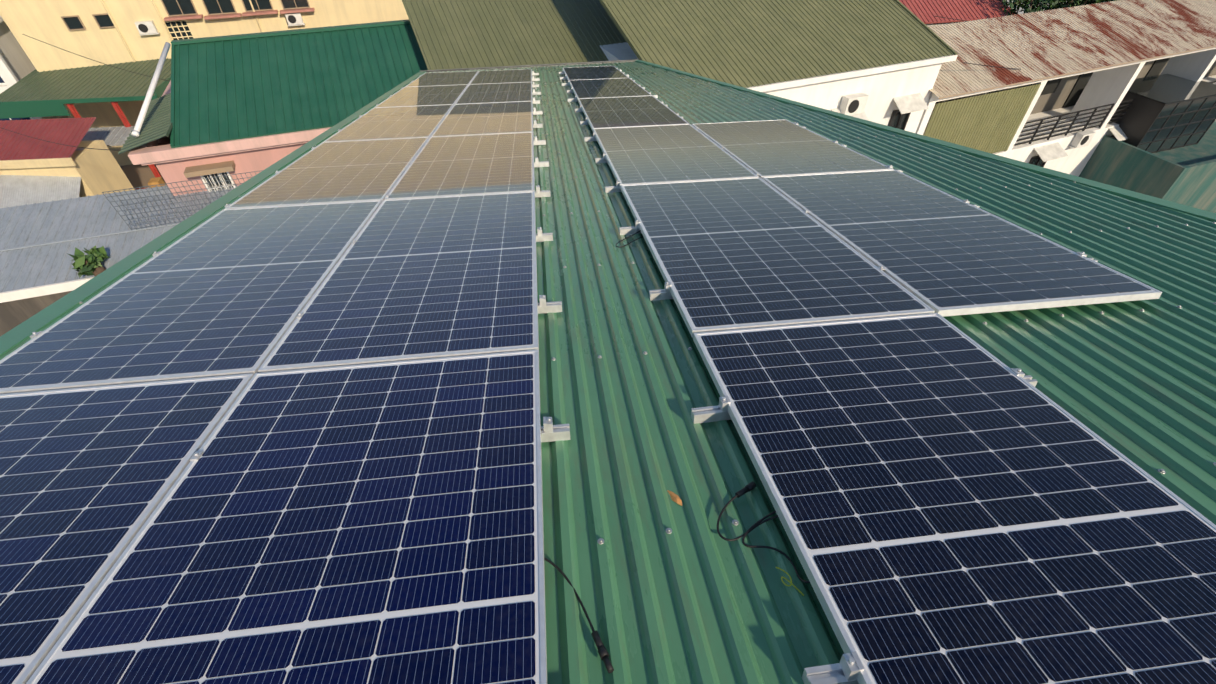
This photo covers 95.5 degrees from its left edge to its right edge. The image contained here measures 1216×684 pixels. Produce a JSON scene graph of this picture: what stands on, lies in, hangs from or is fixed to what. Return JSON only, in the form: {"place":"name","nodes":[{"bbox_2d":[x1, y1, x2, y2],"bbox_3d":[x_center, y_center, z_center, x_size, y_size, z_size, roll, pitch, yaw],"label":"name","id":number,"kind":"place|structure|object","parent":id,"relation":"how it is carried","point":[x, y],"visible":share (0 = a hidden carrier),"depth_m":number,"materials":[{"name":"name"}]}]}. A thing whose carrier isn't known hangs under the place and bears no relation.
{"place":"outdoors","nodes":[
{"label":"outdoors","id":0,"kind":"place"},
{"bbox_2d":[0,15,67,119],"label":"white house walls","id":1,"kind":"structure","parent":0,"point":[16,65],"depth_m":29.82,"materials":[{"name":"white paint"}]},
{"bbox_2d":[0,76,30,120],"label":"white house glass","id":2,"kind":"object","parent":1,"relation":"in","point":[4,119],"depth_m":30.32,"materials":[{"name":"glass"}]},
{"bbox_2d":[0,58,170,101],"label":"canopy roof","id":3,"kind":"structure","parent":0,"point":[101,81],"depth_m":28.71,"materials":[{"name":"green metal"}]},
{"bbox_2d":[0,76,170,118],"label":"canopy fascia","id":4,"kind":"structure","parent":3,"relation":"attached to","point":[24,109],"depth_m":27.49,"materials":[{"name":"green metal"}]},
{"bbox_2d":[81,126,134,145],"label":"small roof","id":5,"kind":"structure","parent":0,"point":[113,136],"depth_m":28.17,"materials":[{"name":"grey metal"}]},
{"bbox_2d":[0,185,237,292],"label":"blue roof","id":6,"kind":"structure","parent":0,"point":[38,223],"depth_m":15.29,"materials":[{"name":"metal"}]},
{"bbox_2d":[0,277,93,302],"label":"roof fascia","id":7,"kind":"structure","parent":6,"relation":"attached to","point":[37,291],"depth_m":13.90,"materials":[{"name":"white paint"}]},
{"bbox_2d":[68,246,109,277],"bbox_3d":[-13.215,-2.078,14.112,0.613,0.977,1.178,-5,43,-5],"label":"potted plant","id":8,"kind":"object","parent":6,"relation":"on","point":[94,256],"depth_m":13.95,"materials":[{"name":"green plant"}]},
{"bbox_2d":[0,222,179,251],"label":"blue roof batten","id":9,"kind":"object","parent":6,"relation":"on","point":[72,239],"depth_m":15.03,"materials":[{"name":"metal"}]},
{"bbox_2d":[102,170,262,229],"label":"wire mesh","id":10,"kind":"structure","parent":6,"relation":"on","point":[170,199],"depth_m":15.05,"materials":[{"name":"grey metal"}]},
{"bbox_2d":[120,164,166,187],"bbox_3d":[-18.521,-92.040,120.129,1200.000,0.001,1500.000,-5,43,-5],"label":"ground","id":11,"kind":"structure","parent":0,"point":[139,175],"depth_m":32.74,"materials":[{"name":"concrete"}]},
{"bbox_2d":[0,291,71,335],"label":"wall","id":12,"kind":"structure","parent":11,"relation":"on","point":[14,314],"depth_m":14.14,"materials":[{"name":"brown paint"}]},
{"bbox_2d":[0,140,134,196],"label":"porch walls","id":13,"kind":"structure","parent":11,"relation":"on","point":[97,171],"depth_m":25.59,"materials":[{"name":"yellow paint"}]},
{"bbox_2d":[0,148,83,207],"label":"roof","id":14,"kind":"structure","parent":13,"relation":"attached to","point":[18,190],"depth_m":24.69,"materials":[{"name":"grey metal"}]},
{"bbox_2d":[0,117,95,159],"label":"porch roof","id":15,"kind":"structure","parent":13,"relation":"on","point":[71,132],"depth_m":25.11,"materials":[{"name":"red metal"}]},
{"bbox_2d":[66,101,160,189],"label":"posts","id":16,"kind":"object","parent":11,"relation":"on","point":[118,110],"visible":0.04,"depth_m":28.20,"materials":[{"name":"red metal"}]},
{"bbox_2d":[148,177,167,187],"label":"yard crates","id":17,"kind":"object","parent":11,"relation":"on","point":[156,181],"visible":0.04,"depth_m":30.07,"materials":[{"name":"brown wood"}]},
{"bbox_2d":[0,0,408,165],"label":"cream building walls","id":18,"kind":"structure","parent":11,"relation":"on","point":[42,21],"depth_m":30.05,"materials":[{"name":"beige paint"}]},
{"bbox_2d":[100,0,262,61],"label":"drainpipes","id":19,"kind":"object","parent":18,"relation":"attached to","point":[121,36],"visible":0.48,"depth_m":29.86,"materials":[{"name":"beige plastic"}]},
{"bbox_2d":[61,0,309,30],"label":"window frames","id":20,"kind":"structure","parent":18,"relation":"in","point":[94,15],"depth_m":30.00,"materials":[{"name":"brown wood"}]},
{"bbox_2d":[64,0,308,39],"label":"windows","id":21,"kind":"structure","parent":20,"relation":"in","point":[187,7],"depth_m":30.26,"materials":[{"name":"black glass"}]},
{"bbox_2d":[164,8,314,20],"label":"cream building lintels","id":22,"kind":"object","parent":18,"relation":"attached to","point":[172,18],"visible":1,"depth_m":30.61,"materials":[{"name":"red paint"}]},
{"bbox_2d":[135,12,1095,148],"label":"air conditioner units","id":23,"kind":"object","parent":18,"relation":"attached to","point":[861,98],"visible":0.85,"depth_m":24.12},
{"bbox_2d":[155,134,305,195],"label":"pink house walls","id":24,"kind":"structure","parent":11,"relation":"on","point":[251,161],"depth_m":16.43,"materials":[{"name":"pink paint"}]},
{"bbox_2d":[0,127,129,150],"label":"wire","id":25,"kind":"object","parent":24,"relation":"attached to","point":[58,143],"visible":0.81,"depth_m":20.61,"materials":[{"name":"black"}]},
{"bbox_2d":[23,34,168,80],"bbox_3d":[-18.276,-10.745,21.272,19.498,0.912,0.024,22,48,22],"label":"wire","id":26,"kind":"object","parent":24,"relation":"attached to","point":[96,61],"visible":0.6,"depth_m":22.79,"materials":[{"name":"black"}]},
{"bbox_2d":[118,93,172,153],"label":"roof","id":27,"kind":"structure","parent":24,"relation":"attached to","point":[157,124],"depth_m":16.00,"materials":[{"name":"green metal"}]},
{"bbox_2d":[184,161,234,177],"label":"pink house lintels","id":28,"kind":"object","parent":24,"relation":"attached to","point":[209,169],"visible":0.5,"depth_m":16.04,"materials":[{"name":"concrete"}]},
{"bbox_2d":[200,172,235,191],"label":"pink house window frames","id":29,"kind":"structure","parent":24,"relation":"in","point":[224,185],"depth_m":16.54,"materials":[{"name":"metal"}]},
{"bbox_2d":[203,172,232,189],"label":"window","id":30,"kind":"structure","parent":29,"relation":"in","point":[218,178],"depth_m":16.55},
{"bbox_2d":[128,80,330,165],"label":"roof fascia","id":31,"kind":"structure","parent":24,"relation":"attached to","point":[150,153],"depth_m":15.75,"materials":[{"name":"paint"}]},
{"bbox_2d":[599,42,941,132],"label":"olive building walls","id":32,"kind":"structure","parent":11,"relation":"on","point":[882,90],"depth_m":18.27,"materials":[{"name":"white paint"}]},
{"bbox_2d":[747,55,957,91],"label":"roof fascia","id":33,"kind":"structure","parent":32,"relation":"attached to","point":[826,78],"depth_m":17.05,"materials":[{"name":"white paint"}]},
{"bbox_2d":[831,93,928,120],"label":"window awnings","id":34,"kind":"object","parent":32,"relation":"on","point":[910,103],"visible":0.45,"depth_m":18.71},
{"bbox_2d":[888,109,910,129],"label":"olive building window frames","id":35,"kind":"structure","parent":32,"relation":"attached to","point":[898,120],"depth_m":19.30,"materials":[{"name":"metal"}]},
{"bbox_2d":[891,112,907,129],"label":"window","id":36,"kind":"structure","parent":35,"relation":"in","point":[897,116],"depth_m":19.42,"materials":[{"name":"black glass"}]},
{"bbox_2d":[1000,0,1116,15],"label":"tree","id":37,"kind":"object","parent":11,"relation":"on","point":[1024,4],"depth_m":29.18,"materials":[{"name":"green plant"}]},
{"bbox_2d":[1022,0,1107,10],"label":"tree","id":38,"kind":"object","parent":11,"relation":"on","point":[1066,3],"depth_m":31.24,"materials":[{"name":"green plant"}]},
{"bbox_2d":[915,47,1215,176],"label":"rusty building walls","id":39,"kind":"structure","parent":11,"relation":"on","point":[1108,85],"depth_m":24.43,"materials":[{"name":"white paint"}]},
{"bbox_2d":[924,84,1040,153],"bbox_3d":[14.080,-8.206,21.202,5.343,2.610,0.060,-16,46,-17],"label":"wall panel","id":40,"kind":"object","parent":39,"relation":"attached to","point":[990,123],"visible":0.69,"depth_m":21.01,"materials":[{"name":"yellow metal"}]},
{"bbox_2d":[964,62,1020,69],"bbox_3d":[18.306,-11.069,21.451,13.161,1.190,0.024,-17,46,-17],"label":"wire","id":41,"kind":"object","parent":39,"relation":"attached to","point":[991,66],"visible":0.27,"depth_m":19.77,"materials":[{"name":"black"}]},
{"bbox_2d":[1029,136,1113,166],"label":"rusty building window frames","id":42,"kind":"structure","parent":39,"relation":"attached to","point":[1036,163],"depth_m":24.13,"materials":[{"name":"metal"}]},
{"bbox_2d":[1031,158,1042,165],"bbox_3d":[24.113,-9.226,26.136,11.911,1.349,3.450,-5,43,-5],"label":"fan","id":43,"kind":"object","parent":42,"relation":"in","point":[1037,160],"depth_m":24.29},
{"bbox_2d":[928,0,1215,98],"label":"rusty roof","id":44,"kind":"structure","parent":39,"relation":"on","point":[1041,45],"depth_m":22.24,"materials":[{"name":"beige metal"}]},
{"bbox_2d":[987,57,1169,107],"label":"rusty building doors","id":45,"kind":"structure","parent":39,"relation":"in","point":[1155,69],"depth_m":25.99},
{"bbox_2d":[1034,126,1127,161],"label":"rusty building awnings","id":46,"kind":"object","parent":39,"relation":"attached to","point":[1049,152],"visible":0.5,"depth_m":23.73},
{"bbox_2d":[1014,81,1215,145],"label":"rusty building railings","id":47,"kind":"object","parent":39,"relation":"attached to","point":[1069,125],"visible":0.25,"depth_m":23.54,"materials":[{"name":"metal"}]},
{"bbox_2d":[1060,0,1107,5],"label":"tree","id":48,"kind":"object","parent":11,"relation":"on","point":[1088,2],"depth_m":30.23,"materials":[{"name":"green plant"}]},
{"bbox_2d":[1079,120,1215,212],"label":"roof","id":49,"kind":"structure","parent":11,"relation":"on","point":[1185,175],"depth_m":24.49,"materials":[{"name":"green metal"}]},
{"bbox_2d":[131,42,170,137],"bbox_3d":[-13.548,-7.569,16.420,0.170,1.510,3.760,-5,43,-5],"label":"drainpipe","id":50,"kind":"object","parent":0,"point":[135,133],"visible":0.94,"depth_m":16.28,"materials":[{"name":"white metal"}]},
{"bbox_2d":[170,19,427,147],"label":"green roof","id":51,"kind":"structure","parent":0,"point":[235,87],"depth_m":17.29,"materials":[{"name":"green metal"}]},
{"bbox_2d":[402,0,626,69],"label":"roof","id":52,"kind":"structure","parent":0,"point":[454,34],"depth_m":18.96,"materials":[{"name":"metal"}]},
{"bbox_2d":[0,61,1215,683],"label":"roof sheet","id":53,"kind":"object","parent":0,"point":[694,597],"visible":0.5,"depth_m":2.17,"materials":[{"name":"green metal"}]},
{"bbox_2d":[616,231,642,247],"bbox_3d":[0.145,-0.660,3.520,0.248,0.048,0.097,-24,48,-24],"label":"cable","id":54,"kind":"object","parent":53,"relation":"on","point":[626,238],"visible":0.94,"depth_m":3.52,"materials":[{"name":"black plastic"}]},
{"bbox_2d":[79,64,1215,543],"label":"roof screws","id":55,"kind":"object","parent":53,"relation":"on","point":[669,530],"visible":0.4,"depth_m":2.62,"materials":[{"name":"metal"}]},
{"bbox_2d":[591,481,755,672],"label":"mc connectors","id":56,"kind":"object","parent":53,"relation":"on","point":[601,647],"visible":0.96,"depth_m":1.32,"materials":[{"name":"black plastic"}]},
{"bbox_2d":[667,490,681,505],"bbox_3d":[0.208,0.488,1.738,0.024,0.009,0.085,-19,36,-26],"label":"leaf","id":57,"kind":"object","parent":53,"relation":"on","point":[676,498],"visible":1,"depth_m":1.73,"materials":[{"name":"orange plant"}]},
{"bbox_2d":[717,494,777,540],"bbox_3d":[0.422,0.502,1.635,0.224,0.051,0.158,-5,32,-5],"label":"cable","id":58,"kind":"object","parent":53,"relation":"on","point":[728,503],"visible":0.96,"depth_m":1.61,"materials":[{"name":"black plastic"}]},
{"bbox_2d":[742,511,809,582],"bbox_3d":[0.472,0.565,1.531,0.173,0.050,0.243,-5,32,-5],"label":"cable","id":59,"kind":"object","parent":53,"relation":"on","point":[769,547],"visible":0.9,"depth_m":1.55,"materials":[{"name":"black plastic"}]},
{"bbox_2d":[775,567,803,595],"bbox_3d":[0.479,0.630,1.458,0.043,0.006,0.092,-5,32,-5],"label":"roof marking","id":60,"kind":"object","parent":53,"relation":"on","point":[788,580],"visible":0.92,"depth_m":1.46,"materials":[{"name":"green"}]},
{"bbox_2d":[599,0,957,87],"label":"roof","id":61,"kind":"structure","parent":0,"point":[747,43],"depth_m":17.56,"materials":[{"name":"metal"}]},
{"bbox_2d":[926,0,1048,26],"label":"blocks","id":62,"kind":"structure","parent":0,"point":[936,24],"depth_m":29.51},
{"bbox_2d":[899,0,1014,23],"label":"red roof","id":63,"kind":"structure","parent":62,"relation":"on","point":[925,11],"depth_m":29.68,"materials":[{"name":"red metal"}]},
{"bbox_2d":[1009,0,1063,13],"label":"tree","id":64,"kind":"object","parent":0,"point":[1028,11],"depth_m":32.00,"materials":[{"name":"green plant"}]},
{"bbox_2d":[923,57,1215,134],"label":"rusty building balcony","id":65,"kind":"structure","parent":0,"point":[1053,101],"depth_m":25.80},
{"bbox_2d":[1110,74,1215,152],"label":"bay","id":66,"kind":"object","parent":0,"point":[1166,88],"depth_m":24.55,"materials":[{"name":"black metal"}]},
{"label":"building walls","id":67,"kind":"object","parent":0,"visible":0},
{"bbox_2d":[0,60,1215,355],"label":"roof edge trim","id":68,"kind":"structure","parent":67,"relation":"attached to","point":[42,318],"depth_m":4.24,"materials":[{"name":"metal"}]},
{"bbox_2d":[420,59,636,72],"bbox_3d":[-1.808,-6.627,13.455,5.334,0.360,0.268,-11,44,-11],"label":"eave gutter","id":69,"kind":"object","parent":68,"relation":"attached to","point":[520,66],"visible":0.27,"depth_m":13.42,"materials":[{"name":"metal"}]},
{"bbox_2d":[29,67,1097,683],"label":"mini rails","id":70,"kind":"object","parent":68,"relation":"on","point":[849,667],"visible":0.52,"depth_m":2.02,"materials":[{"name":"metal"}]},
{"bbox_2d":[0,373,253,683],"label":"panel","id":71,"kind":"object","parent":70,"relation":"attached to","point":[89,476],"visible":1,"depth_m":1.73,"materials":[{"name":"glass"}]},
{"bbox_2d":[0,200,381,393],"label":"panel","id":72,"kind":"object","parent":70,"relation":"attached to","point":[224,292],"visible":0.98,"depth_m":2.74,"materials":[{"name":"glass"}]},
{"bbox_2d":[26,350,546,683],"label":"panel","id":73,"kind":"object","parent":70,"relation":"attached to","point":[376,523],"visible":1,"depth_m":1.50,"materials":[{"name":"glass"}]},
{"bbox_2d":[225,137,428,208],"bbox_3d":[-2.404,-1.613,5.101,1.134,0.035,2.278,-5,32,-5],"label":"panel","id":74,"kind":"object","parent":70,"relation":"attached to","point":[346,171],"visible":0.98,"depth_m":4.82,"materials":[{"name":"glass"}]},
{"bbox_2d":[324,104,453,141],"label":"panel","id":75,"kind":"object","parent":70,"relation":"attached to","point":[397,122],"visible":0.96,"depth_m":6.83,"materials":[{"name":"glass"}]},
{"bbox_2d":[258,191,538,372],"bbox_3d":[-0.994,-0.510,3.261,1.134,0.035,2.278,-5,32,-5],"label":"panel","id":76,"kind":"object","parent":70,"relation":"attached to","point":[426,278],"visible":1,"depth_m":2.83,"materials":[{"name":"glass"}]},
{"bbox_2d":[374,84,467,107],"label":"panel","id":77,"kind":"object","parent":70,"relation":"attached to","point":[428,95],"visible":1,"depth_m":8.82,"materials":[{"name":"glass"}]},
{"bbox_2d":[405,71,478,86],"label":"panel","id":78,"kind":"object","parent":70,"relation":"attached to","point":[446,78],"visible":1,"depth_m":10.79,"materials":[{"name":"glass"}]},
{"bbox_2d":[384,132,534,199],"bbox_3d":[-1.268,-1.707,5.203,1.134,0.035,2.278,-5,32,-5],"label":"panel","id":79,"kind":"object","parent":70,"relation":"attached to","point":[441,166],"visible":0.98,"depth_m":4.92,"materials":[{"name":"glass"}]},
{"bbox_2d":[430,101,532,136],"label":"panel","id":80,"kind":"object","parent":70,"relation":"attached to","point":[486,118],"visible":1,"depth_m":6.94,"materials":[{"name":"glass"}]},
{"bbox_2d":[455,82,532,103],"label":"panel","id":81,"kind":"object","parent":70,"relation":"attached to","point":[497,92],"visible":0.98,"depth_m":8.93,"materials":[{"name":"glass"}]},
{"bbox_2d":[470,69,531,83],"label":"panel","id":82,"kind":"object","parent":70,"relation":"attached to","point":[502,76],"visible":1,"depth_m":10.89,"materials":[{"name":"glass"}]},
{"bbox_2d":[563,66,628,79],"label":"panel","id":83,"kind":"object","parent":70,"relation":"attached to","point":[593,72],"visible":1,"depth_m":11.09,"materials":[{"name":"glass"}]},
{"bbox_2d":[569,78,651,99],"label":"panel","id":84,"kind":"object","parent":70,"relation":"attached to","point":[605,88],"visible":1,"depth_m":9.11,"materials":[{"name":"glass"}]},
{"bbox_2d":[578,95,688,130],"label":"panel","id":85,"kind":"object","parent":70,"relation":"attached to","point":[629,111],"visible":1,"depth_m":7.13,"materials":[{"name":"glass"}]},
{"bbox_2d":[593,124,758,188],"bbox_3d":[0.524,-1.872,5.390,1.134,0.035,2.278,-5,32,-5],"label":"panel","id":86,"kind":"object","parent":70,"relation":"attached to","point":[660,154],"visible":1,"depth_m":5.12,"materials":[{"name":"glass"}]},
{"bbox_2d":[621,177,934,336],"bbox_3d":[0.798,-0.675,3.448,1.134,0.035,2.278,-5,32,-5],"label":"panel","id":87,"kind":"object","parent":70,"relation":"attached to","point":[742,253],"visible":1,"depth_m":3.04,"materials":[{"name":"glass"}]},
{"bbox_2d":[692,119,893,177],"bbox_3d":[1.669,-1.967,5.493,1.134,0.035,2.278,-5,32,-5],"label":"panel","id":88,"kind":"object","parent":70,"relation":"attached to","point":[771,148],"visible":1,"depth_m":5.23,"materials":[{"name":"glass"}]},
{"bbox_2d":[693,313,1215,683],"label":"panel","id":89,"kind":"object","parent":70,"relation":"attached to","point":[952,503],"visible":1,"depth_m":1.54,"materials":[{"name":"glass"}]},
{"bbox_2d":[762,169,1161,316],"bbox_3d":[1.944,-0.770,3.551,1.134,0.035,2.278,-5,32,-5],"label":"panel","id":90,"kind":"object","parent":70,"relation":"attached to","point":[941,253],"visible":0.98,"depth_m":3.12,"materials":[{"name":"glass"}]},
{"bbox_2d":[544,557,594,631],"bbox_3d":[-0.111,0.641,1.448,0.043,0.046,0.289,-30,51,-28],"label":"cable","id":91,"kind":"object","parent":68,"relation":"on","point":[569,582],"visible":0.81,"depth_m":1.45,"materials":[{"name":"black plastic"}]}
]}

